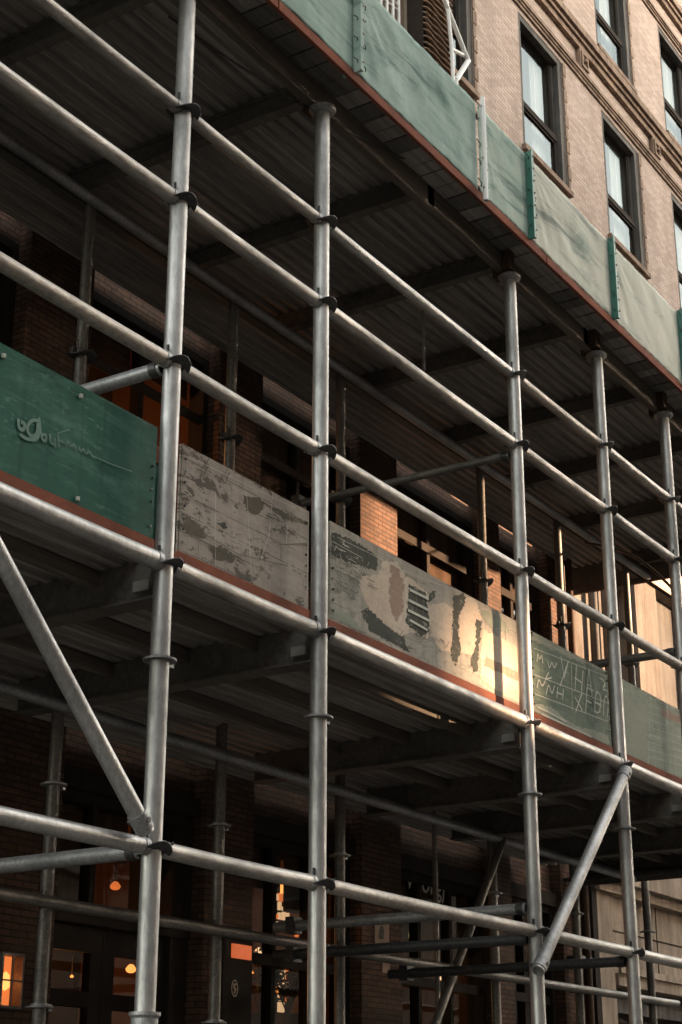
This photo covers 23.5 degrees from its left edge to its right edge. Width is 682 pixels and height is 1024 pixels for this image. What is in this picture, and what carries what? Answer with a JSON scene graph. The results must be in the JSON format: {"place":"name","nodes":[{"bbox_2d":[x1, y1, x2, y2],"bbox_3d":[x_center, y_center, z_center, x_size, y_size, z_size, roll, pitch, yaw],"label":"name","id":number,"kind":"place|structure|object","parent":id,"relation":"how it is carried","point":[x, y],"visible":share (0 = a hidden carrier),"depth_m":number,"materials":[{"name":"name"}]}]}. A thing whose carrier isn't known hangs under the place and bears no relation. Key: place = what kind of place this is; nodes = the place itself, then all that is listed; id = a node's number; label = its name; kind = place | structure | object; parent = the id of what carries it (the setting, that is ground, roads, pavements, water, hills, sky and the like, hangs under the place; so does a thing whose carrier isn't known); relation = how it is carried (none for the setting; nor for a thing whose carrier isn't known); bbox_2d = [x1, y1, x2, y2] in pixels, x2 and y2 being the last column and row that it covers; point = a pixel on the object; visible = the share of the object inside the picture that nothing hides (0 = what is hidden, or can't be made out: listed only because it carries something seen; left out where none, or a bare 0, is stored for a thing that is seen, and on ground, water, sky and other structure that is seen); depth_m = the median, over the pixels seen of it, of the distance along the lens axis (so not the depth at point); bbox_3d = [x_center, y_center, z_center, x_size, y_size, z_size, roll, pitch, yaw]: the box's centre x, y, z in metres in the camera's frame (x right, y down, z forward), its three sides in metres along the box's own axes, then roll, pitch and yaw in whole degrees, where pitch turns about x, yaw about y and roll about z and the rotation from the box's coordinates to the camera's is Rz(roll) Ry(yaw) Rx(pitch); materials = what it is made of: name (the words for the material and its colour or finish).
{"place":"outdoors","nodes":[
{"label":"outdoors","id":0,"kind":"place"},
{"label":"pavement","id":1,"kind":"structure","parent":0,"visible":0},
{"bbox_2d":[25,204,97,1023],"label":"post","id":2,"kind":"object","parent":1,"relation":"on","point":[82,355],"visible":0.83,"depth_m":8.18,"materials":[{"name":"metal"}]},
{"bbox_2d":[128,0,201,1023],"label":"scaffold post","id":3,"kind":"object","parent":1,"relation":"on","point":[160,660],"visible":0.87,"depth_m":6.65,"materials":[{"name":"metal"}]},
{"bbox_2d":[0,847,140,873],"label":"cross tube","id":4,"kind":"object","parent":3,"relation":"attached to","point":[71,858],"visible":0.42,"depth_m":6.38,"materials":[{"name":"metal"}]},
{"bbox_2d":[0,805,151,854],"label":"scaffold ledger","id":5,"kind":"object","parent":3,"relation":"attached to","point":[56,827],"visible":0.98,"depth_m":5.84,"materials":[{"name":"metal"}]},
{"bbox_2d":[0,536,153,836],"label":"diagonal brace","id":6,"kind":"object","parent":3,"relation":"attached to","point":[140,822],"visible":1,"depth_m":5.88,"materials":[{"name":"metal"}]},
{"bbox_2d":[0,481,164,570],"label":"scaffold ledger","id":7,"kind":"object","parent":3,"relation":"attached to","point":[34,508],"visible":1,"depth_m":6.19,"materials":[{"name":"metal"}]},
{"bbox_2d":[0,251,172,367],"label":"scaffold ledger","id":8,"kind":"object","parent":3,"relation":"attached to","point":[34,282],"visible":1,"depth_m":6.46,"materials":[{"name":"metal"}]},
{"bbox_2d":[0,62,178,203],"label":"scaffold ledger","id":9,"kind":"object","parent":3,"relation":"attached to","point":[34,97],"visible":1,"depth_m":6.71,"materials":[{"name":"metal"}]},
{"bbox_2d":[31,0,182,112],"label":"scaffold ledger","id":10,"kind":"object","parent":3,"relation":"attached to","point":[66,19],"visible":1,"depth_m":6.97,"materials":[{"name":"metal"}]},
{"bbox_2d":[80,362,162,394],"bbox_3d":[-1.449,-0.456,7.359,1.648,0.095,0.090,-13,-24,30],"label":"cross tube","id":11,"kind":"object","parent":3,"relation":"attached to","point":[152,370],"visible":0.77,"depth_m":7.01,"materials":[{"name":"metal"}]},
{"bbox_2d":[162,840,318,890],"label":"scaffold ledger","id":12,"kind":"object","parent":3,"relation":"attached to","point":[220,863],"visible":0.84,"depth_m":6.64,"materials":[{"name":"metal"}]},
{"bbox_2d":[173,557,320,637],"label":"scaffold ledger","id":13,"kind":"object","parent":3,"relation":"attached to","point":[196,578],"visible":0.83,"depth_m":7.03,"materials":[{"name":"metal"}]},
{"bbox_2d":[181,366,321,455],"bbox_3d":[-0.408,-0.458,7.400,0.073,0.075,1.056,-13,-24,30],"label":"scaffold ledger","id":14,"kind":"object","parent":3,"relation":"attached to","point":[203,382],"visible":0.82,"depth_m":7.36,"materials":[{"name":"metal"}]},
{"bbox_2d":[191,117,321,223],"bbox_3d":[-0.406,-1.636,7.846,0.063,0.065,1.056,-13,-24,30],"label":"scaffold ledger","id":15,"kind":"object","parent":3,"relation":"attached to","point":[217,139],"visible":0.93,"depth_m":7.80,"materials":[{"name":"metal"}]},
{"bbox_2d":[0,0,681,595],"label":"deck","id":16,"kind":"structure","parent":3,"relation":"on","point":[430,224],"depth_m":10.24,"materials":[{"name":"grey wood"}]},
{"bbox_2d":[168,16,404,159],"bbox_3d":[-0.235,-2.164,8.486,0.012,0.128,1.817,-17,-26,37],"label":"hanging wire","id":17,"kind":"object","parent":16,"relation":"hanging from","point":[260,79],"visible":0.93,"depth_m":8.32,"materials":[{"name":"black paint"}]},
{"bbox_2d":[280,0,357,69],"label":"netting panel","id":18,"kind":"object","parent":16,"relation":"on","point":[329,23],"visible":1,"depth_m":8.34,"materials":[{"name":"green fabric"}]},
{"bbox_2d":[343,0,364,77],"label":"parapet post","id":19,"kind":"object","parent":16,"relation":"on","point":[358,24],"visible":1,"depth_m":8.52,"materials":[{"name":"metal"}]},
{"bbox_2d":[400,0,406,30],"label":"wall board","id":20,"kind":"object","parent":16,"relation":"on","point":[403,13],"depth_m":14.83,"materials":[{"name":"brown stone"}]},
{"bbox_2d":[357,0,481,188],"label":"netting panel","id":21,"kind":"object","parent":16,"relation":"on","point":[415,85],"visible":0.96,"depth_m":9.09,"materials":[{"name":"green fabric"}]},
{"bbox_2d":[407,0,453,76],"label":"vent unit","id":22,"kind":"object","parent":16,"relation":"on","point":[427,28],"visible":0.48,"depth_m":14.85,"materials":[{"name":"paint"}]},
{"bbox_2d":[442,0,470,83],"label":"white tube frame","id":23,"kind":"object","parent":16,"relation":"on","point":[453,50],"visible":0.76,"depth_m":14.23,"materials":[{"name":"white paint"}]},
{"bbox_2d":[480,97,487,201],"bbox_3d":[0.838,-2.129,9.602,0.031,0.700,0.050,-13,-24,30],"label":"parapet post","id":24,"kind":"object","parent":16,"relation":"attached to","point":[484,150],"visible":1,"depth_m":9.59,"materials":[{"name":"white paint"}]},
{"bbox_2d":[475,105,531,236],"bbox_3d":[0.967,-2.051,9.899,0.095,0.617,0.637,-13,-24,30],"label":"netting panel","id":25,"kind":"object","parent":16,"relation":"on","point":[507,197],"visible":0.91,"depth_m":9.91,"materials":[{"name":"green fabric"}]},
{"bbox_2d":[518,149,536,242],"bbox_3d":[1.147,-1.960,10.150,0.124,0.628,0.029,-13,-24,30],"label":"parapet post","id":26,"kind":"object","parent":16,"relation":"on","point":[531,208],"visible":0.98,"depth_m":10.12,"materials":[{"name":"teal metal"}]},
{"bbox_2d":[532,164,615,316],"bbox_3d":[1.480,-1.773,10.648,0.095,0.629,1.241,-13,-24,30],"label":"netting panel","id":27,"kind":"object","parent":16,"relation":"on","point":[570,241],"visible":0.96,"depth_m":10.64,"materials":[{"name":"green fabric"}]},
{"bbox_2d":[603,235,620,322],"bbox_3d":[1.823,-1.585,11.134,0.124,0.628,0.029,-13,-24,30],"label":"parapet post","id":28,"kind":"object","parent":16,"relation":"on","point":[614,288],"visible":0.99,"depth_m":11.11,"materials":[{"name":"teal metal"}]},
{"bbox_2d":[585,542,670,588],"bbox_3d":[2.664,0.849,13.613,0.024,1.677,1.528,18,-27,-39],"label":"cable","id":29,"kind":"object","parent":16,"relation":"hanging from","point":[639,560],"visible":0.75,"depth_m":13.94,"materials":[{"name":"metal"}]},
{"bbox_2d":[615,249,681,383],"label":"netting panel","id":30,"kind":"object","parent":16,"relation":"on","point":[647,320],"visible":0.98,"depth_m":11.62,"materials":[{"name":"green fabric"}]},
{"bbox_2d":[201,301,243,1023],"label":"post","id":31,"kind":"object","parent":1,"relation":"on","point":[230,439],"visible":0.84,"depth_m":9.29,"materials":[{"name":"metal"}]},
{"bbox_2d":[303,101,337,1023],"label":"scaffold post","id":32,"kind":"object","parent":1,"relation":"on","point":[318,717],"visible":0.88,"depth_m":7.59,"materials":[{"name":"metal"}]},
{"bbox_2d":[187,206,321,307],"bbox_3d":[-0.406,-1.200,7.681,0.071,0.073,1.056,-13,-24,30],"label":"scaffold ledger","id":33,"kind":"object","parent":32,"relation":"attached to","point":[206,221],"visible":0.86,"depth_m":7.64,"materials":[{"name":"metal"}]},
{"bbox_2d":[329,227,514,376],"bbox_3d":[0.475,-1.149,9.127,0.063,0.065,2.035,-13,-24,30],"label":"scaffold ledger","id":34,"kind":"object","parent":32,"relation":"attached to","point":[359,252],"visible":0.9,"depth_m":9.01,"materials":[{"name":"metal"}]},
{"bbox_2d":[329,308,517,448],"bbox_3d":[0.474,-0.713,8.962,0.071,0.073,2.035,-13,-24,30],"label":"scaffold ledger","id":35,"kind":"object","parent":32,"relation":"attached to","point":[347,323],"visible":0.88,"depth_m":8.85,"materials":[{"name":"metal"}]},
{"bbox_2d":[328,454,522,575],"bbox_3d":[0.473,0.029,8.681,0.073,0.075,2.035,-13,-24,30],"label":"scaffold ledger","id":36,"kind":"object","parent":32,"relation":"attached to","point":[346,467],"visible":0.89,"depth_m":8.56,"materials":[{"name":"metal"}]},
{"bbox_2d":[327,626,529,728],"bbox_3d":[0.471,0.868,8.364,0.082,0.083,2.035,-13,-24,30],"label":"scaffold ledger","id":37,"kind":"object","parent":32,"relation":"attached to","point":[378,658],"visible":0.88,"depth_m":8.24,"materials":[{"name":"metal"}]},
{"bbox_2d":[326,877,536,936],"bbox_3d":[0.469,1.934,7.960,0.070,0.072,2.035,-13,-24,30],"label":"scaffold ledger","id":38,"kind":"object","parent":32,"relation":"attached to","point":[376,897],"visible":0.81,"depth_m":7.84,"materials":[{"name":"metal"}]},
{"bbox_2d":[329,373,351,1023],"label":"post","id":39,"kind":"object","parent":1,"relation":"on","point":[340,855],"visible":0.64,"depth_m":10.29,"materials":[{"name":"metal"}]},
{"bbox_2d":[0,0,681,1023],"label":"brick building","id":40,"kind":"structure","parent":1,"relation":"on","point":[582,100],"depth_m":12.33,"materials":[{"name":"brown brick"}]},
{"bbox_2d":[0,234,19,347],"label":"window","id":41,"kind":"structure","parent":40,"relation":"in","point":[8,247],"depth_m":10.00,"materials":[{"name":"paint"}]},
{"bbox_2d":[0,952,24,1009],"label":"wall lantern","id":42,"kind":"object","parent":40,"relation":"attached to","point":[12,966],"depth_m":8.69,"materials":[{"name":"glass"}]},
{"bbox_2d":[50,922,103,1023],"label":"door","id":43,"kind":"structure","parent":40,"relation":"in","point":[88,941],"depth_m":9.50,"materials":[{"name":"paint"}]},
{"bbox_2d":[55,787,193,939],"bbox_3d":[-1.370,2.139,9.904,0.140,0.756,1.352,-13,-24,30],"label":"window","id":44,"kind":"structure","parent":40,"relation":"in","point":[74,882],"depth_m":9.79,"materials":[{"name":"paint"}]},
{"bbox_2d":[99,929,164,1023],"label":"door","id":45,"kind":"structure","parent":40,"relation":"in","point":[117,944],"depth_m":9.74,"materials":[{"name":"paint"}]},
{"bbox_2d":[90,291,208,524],"bbox_3d":[-1.365,-0.635,10.955,0.140,1.336,1.352,-13,-24,30],"label":"window","id":46,"kind":"structure","parent":40,"relation":"in","point":[113,357],"depth_m":11.08,"materials":[{"name":"glass"}]},
{"bbox_2d":[220,937,252,1023],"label":"menu board","id":47,"kind":"object","parent":40,"relation":"attached to","point":[236,985],"visible":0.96,"depth_m":10.34,"materials":[{"name":"paint"}]},
{"bbox_2d":[251,945,284,1023],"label":"indoor plant","id":48,"kind":"object","parent":40,"relation":"in","point":[255,1018],"visible":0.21,"depth_m":11.43,"materials":[{"name":"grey plant"}]},
{"bbox_2d":[256,967,298,1023],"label":"indoor plant","id":49,"kind":"object","parent":40,"relation":"in","point":[289,989],"visible":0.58,"depth_m":11.62,"materials":[{"name":"grey plant"}]},
{"bbox_2d":[276,893,288,921],"bbox_3d":[-0.447,2.981,12.398,0.030,0.374,0.242,-13,-24,30],"label":"light panel","id":50,"kind":"object","parent":40,"relation":"attached to","point":[281,915],"visible":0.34,"depth_m":12.36,"materials":[{"name":"beige"}]},
{"bbox_2d":[252,834,348,1023],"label":"window","id":51,"kind":"structure","parent":40,"relation":"in","point":[295,900],"depth_m":11.31,"materials":[{"name":"paint"}]},
{"bbox_2d":[261,395,348,588],"bbox_3d":[-0.353,-0.075,12.427,0.140,1.336,1.336,-13,-24,30],"label":"window","id":52,"kind":"structure","parent":40,"relation":"in","point":[274,468],"depth_m":12.47,"materials":[{"name":"glass"}]},
{"bbox_2d":[374,924,388,942],"bbox_3d":[0.298,3.072,11.980,0.007,0.200,0.200,-13,-24,30],"label":"wall notice","id":53,"kind":"object","parent":40,"relation":"attached to","point":[381,933],"depth_m":11.97,"materials":[{"name":"beige paper"}]},
{"bbox_2d":[397,483,474,598],"bbox_3d":[0.722,0.519,13.992,0.140,1.336,1.492,-13,-24,30],"label":"window","id":54,"kind":"structure","parent":40,"relation":"in","point":[437,550],"depth_m":14.32,"materials":[{"name":"glass"}]},
{"bbox_2d":[401,871,486,1023],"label":"window","id":55,"kind":"structure","parent":40,"relation":"in","point":[416,931],"depth_m":13.07,"materials":[{"name":"glass"}]},
{"bbox_2d":[450,0,479,99],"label":"window","id":56,"kind":"structure","parent":40,"relation":"in","point":[461,9],"depth_m":16.60,"materials":[{"name":"grey paint"}]},
{"bbox_2d":[499,540,539,634],"bbox_3d":[1.565,0.986,15.219,0.140,1.336,0.972,-13,-24,30],"label":"window","id":57,"kind":"structure","parent":40,"relation":"in","point":[508,580],"depth_m":15.38,"materials":[{"name":"glass"}]},
{"bbox_2d":[511,898,556,1023],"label":"window","id":58,"kind":"structure","parent":40,"relation":"in","point":[520,953],"depth_m":14.23,"materials":[{"name":"glass"}]},
{"bbox_2d":[518,13,573,197],"bbox_3d":[2.160,-4.470,18.079,0.256,1.784,1.164,-13,-24,30],"label":"window","id":59,"kind":"structure","parent":40,"relation":"in","point":[552,129],"depth_m":18.34,"materials":[{"name":"grey paint"}]},
{"bbox_2d":[564,558,594,1023],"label":"downpipe","id":60,"kind":"object","parent":40,"relation":"attached to","point":[590,1014],"visible":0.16,"depth_m":14.79,"materials":[{"name":"metal"}]},
{"bbox_2d":[594,0,637,94],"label":"window","id":61,"kind":"structure","parent":40,"relation":"in","point":[614,34],"depth_m":20.96,"materials":[{"name":"grey paint"}]},
{"bbox_2d":[601,111,650,279],"bbox_3d":[3.345,-3.814,19.803,0.256,1.784,1.164,-13,-24,30],"label":"window","id":62,"kind":"structure","parent":40,"relation":"in","point":[633,249],"depth_m":20.07,"materials":[{"name":"grey paint"}]},
{"bbox_2d":[657,25,681,150],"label":"window","id":63,"kind":"structure","parent":40,"relation":"in","point":[673,119],"depth_m":22.76,"materials":[{"name":"grey paint"}]},
{"bbox_2d":[671,194,681,309],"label":"window","id":64,"kind":"structure","parent":40,"relation":"in","point":[676,206],"depth_m":21.69,"materials":[{"name":"white glass"}]},
{"bbox_2d":[432,810,440,1023],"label":"thin conduit","id":65,"kind":"object","parent":1,"relation":"on","point":[435,900],"visible":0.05,"depth_m":11.16,"materials":[{"name":"metal"}]},
{"bbox_2d":[473,468,501,1023],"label":"post","id":66,"kind":"object","parent":1,"relation":"on","point":[483,582],"visible":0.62,"depth_m":12.62,"materials":[{"name":"metal"}]},
{"bbox_2d":[430,837,507,1023],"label":"diagonal brace","id":67,"kind":"object","parent":66,"relation":"attached to","point":[461,953],"visible":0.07,"depth_m":11.26,"materials":[{"name":"metal"}]},
{"bbox_2d":[492,268,549,1023],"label":"scaffold post","id":68,"kind":"object","parent":1,"relation":"on","point":[529,793],"visible":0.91,"depth_m":9.32,"materials":[{"name":"metal"}]},
{"bbox_2d":[0,505,681,885],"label":"deck","id":69,"kind":"structure","parent":68,"relation":"attached to","point":[242,673],"depth_m":9.07,"materials":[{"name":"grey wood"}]},
{"bbox_2d":[0,343,157,548],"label":"hoarding board","id":70,"kind":"object","parent":69,"relation":"on","point":[68,445],"visible":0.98,"depth_m":6.49,"materials":[{"name":"wood"}]},
{"bbox_2d":[153,446,158,548],"bbox_3d":[-0.836,-0.037,7.012,0.024,0.566,0.144,-13,-24,30],"label":"return board","id":71,"kind":"object","parent":69,"relation":"on","point":[155,498],"visible":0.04,"depth_m":7.08,"materials":[{"name":"green wood"}]},
{"bbox_2d":[174,443,309,617],"bbox_3d":[-0.427,0.114,7.404,0.034,0.562,1.004,-13,-24,30],"label":"hoarding board","id":72,"kind":"object","parent":69,"relation":"on","point":[234,528],"visible":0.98,"depth_m":7.36,"materials":[{"name":"wood"}]},
{"bbox_2d":[327,521,519,711],"bbox_3d":[0.498,0.621,8.752,0.034,0.574,2.084,-13,-24,30],"label":"hoarding board","id":73,"kind":"object","parent":69,"relation":"on","point":[381,599],"visible":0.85,"depth_m":8.61,"materials":[{"name":"paint"}]},
{"bbox_2d":[530,630,612,753],"bbox_3d":[1.416,1.132,10.086,0.034,0.566,1.144,-13,-24,30],"label":"hoarding board","id":74,"kind":"object","parent":69,"relation":"on","point":[570,694],"visible":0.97,"depth_m":10.06,"materials":[{"name":"wood"}]},
{"bbox_2d":[622,679,681,784],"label":"hoarding board","id":75,"kind":"object","parent":69,"relation":"on","point":[653,738],"visible":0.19,"depth_m":11.08,"materials":[{"name":"wood"}]},
{"bbox_2d":[272,934,527,962],"bbox_3d":[0.308,2.441,9.194,1.648,0.095,0.090,-13,-24,30],"label":"cross tube","id":76,"kind":"object","parent":68,"relation":"attached to","point":[293,955],"visible":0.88,"depth_m":9.12,"materials":[{"name":"metal"}]},
{"bbox_2d":[273,902,526,934],"bbox_3d":[0.309,2.292,9.251,1.648,0.095,0.090,-13,-24,30],"label":"cross tube","id":77,"kind":"object","parent":68,"relation":"attached to","point":[293,925],"visible":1,"depth_m":9.27,"materials":[{"name":"metal"}]},
{"bbox_2d":[291,451,509,509],"bbox_3d":[0.347,-0.192,10.168,1.568,0.095,0.090,-13,-24,30],"label":"cross tube","id":78,"kind":"object","parent":68,"relation":"attached to","point":[301,501],"visible":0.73,"depth_m":10.07,"materials":[{"name":"metal"}]},
{"bbox_2d":[528,573,614,629],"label":"scaffold ledger","id":79,"kind":"object","parent":68,"relation":"attached to","point":[563,597],"visible":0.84,"depth_m":9.99,"materials":[{"name":"metal"}]},
{"bbox_2d":[534,718,623,768],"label":"scaffold ledger","id":80,"kind":"object","parent":68,"relation":"attached to","point":[556,736],"visible":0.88,"depth_m":9.66,"materials":[{"name":"metal"}]},
{"bbox_2d":[530,765,631,975],"bbox_3d":[1.386,1.992,9.317,0.098,1.345,1.383,-13,-24,30],"label":"diagonal brace","id":81,"kind":"object","parent":68,"relation":"attached to","point":[539,965],"visible":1,"depth_m":9.18,"materials":[{"name":"metal"}]},
{"bbox_2d":[542,926,633,957],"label":"scaffold ledger","id":82,"kind":"object","parent":68,"relation":"attached to","point":[574,940],"visible":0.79,"depth_m":9.34,"materials":[{"name":"metal"}]},
{"bbox_2d":[552,519,584,1023],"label":"post","id":83,"kind":"object","parent":1,"relation":"on","point":[561,626],"visible":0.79,"depth_m":13.72,"materials":[{"name":"metal"}]},
{"bbox_2d":[580,348,644,1023],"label":"scaffold post","id":84,"kind":"object","parent":1,"relation":"on","point":[624,828],"visible":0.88,"depth_m":10.37,"materials":[{"name":"metal"}]},
{"bbox_2d":[387,956,625,980],"bbox_3d":[1.008,2.840,10.208,1.648,0.095,0.090,-13,-24,30],"label":"cross tube","id":85,"kind":"object","parent":84,"relation":"attached to","point":[406,973],"visible":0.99,"depth_m":10.21,"materials":[{"name":"metal"}]},
{"bbox_2d":[520,378,603,447],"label":"scaffold ledger","id":86,"kind":"object","parent":84,"relation":"attached to","point":[537,394],"visible":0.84,"depth_m":10.44,"materials":[{"name":"metal"}]},
{"bbox_2d":[523,449,607,513],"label":"scaffold ledger","id":87,"kind":"object","parent":84,"relation":"attached to","point":[557,476],"visible":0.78,"depth_m":10.27,"materials":[{"name":"metal"}]},
{"bbox_2d":[619,628,681,670],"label":"scaffold ledger","id":88,"kind":"object","parent":84,"relation":"attached to","point":[626,634],"visible":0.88,"depth_m":10.97,"materials":[{"name":"metal"}]},
{"bbox_2d":[627,760,681,796],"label":"scaffold ledger","id":89,"kind":"object","parent":84,"relation":"attached to","point":[654,779],"visible":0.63,"depth_m":10.59,"materials":[{"name":"metal"}]},
{"bbox_2d":[638,948,681,968],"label":"scaffold ledger","id":90,"kind":"object","parent":84,"relation":"attached to","point":[661,959],"visible":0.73,"depth_m":10.12,"materials":[{"name":"metal"}]},
{"bbox_2d":[564,570,681,1023],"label":"stone shopfront","id":91,"kind":"object","parent":1,"relation":"on","point":[651,612],"visible":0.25,"depth_m":16.29,"materials":[{"name":"stone"}]},
{"bbox_2d":[656,600,678,708],"bbox_3d":[3.621,2.218,18.258,0.016,2.560,0.920,-13,-24,30],"label":"window","id":92,"kind":"structure","parent":91,"relation":"in","point":[665,629],"depth_m":18.61,"materials":[{"name":"grey paint"}]},
{"bbox_2d":[621,566,658,1023],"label":"post","id":93,"kind":"object","parent":1,"relation":"on","point":[648,931],"visible":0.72,"depth_m":14.18,"materials":[{"name":"metal"}]},
{"bbox_2d":[648,409,681,737],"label":"scaffold post","id":94,"kind":"object","parent":1,"relation":"on","point":[662,417],"visible":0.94,"depth_m":11.79,"materials":[{"name":"metal"}]},
{"bbox_2d":[589,648,675,667],"bbox_3d":[1.654,1.137,11.921,1.648,0.095,0.090,-13,-24,30],"label":"cross tube","id":95,"kind":"object","parent":94,"relation":"attached to","point":[628,659],"visible":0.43,"depth_m":11.64,"materials":[{"name":"metal"}]},
{"bbox_2d":[608,448,670,501],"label":"scaffold ledger","id":96,"kind":"object","parent":94,"relation":"attached to","point":[635,472],"visible":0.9,"depth_m":11.42,"materials":[{"name":"metal"}]},
{"bbox_2d":[612,513,675,562],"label":"scaffold ledger","id":97,"kind":"object","parent":94,"relation":"attached to","point":[624,524],"visible":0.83,"depth_m":11.26,"materials":[{"name":"metal"}]},
{"bbox_3d":[-2.156,0.915,7.140,0.180,6.540,0.188,-13,-24,30],"label":"inner post","id":98,"kind":"object","parent":1,"relation":"on","visible":0},
{"bbox_2d":[0,679,636,881],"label":"ledger","id":99,"kind":"object","parent":98,"relation":"attached to","point":[28,694],"visible":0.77,"depth_m":9.64,"materials":[{"name":"metal"}]},
{"bbox_2d":[584,865,681,880],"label":"cross tube","id":100,"kind":"object","parent":99,"relation":"attached to","point":[646,872],"visible":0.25,"depth_m":13.80,"materials":[{"name":"metal"}]},
{"bbox_2d":[0,129,650,579],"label":"ledger","id":101,"kind":"object","parent":98,"relation":"attached to","point":[108,209],"visible":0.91,"depth_m":10.57,"materials":[{"name":"metal"}]},
{"bbox_2d":[0,887,679,1006],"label":"ledger","id":102,"kind":"object","parent":98,"relation":"attached to","point":[54,902],"visible":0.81,"depth_m":9.12,"materials":[{"name":"metal"}]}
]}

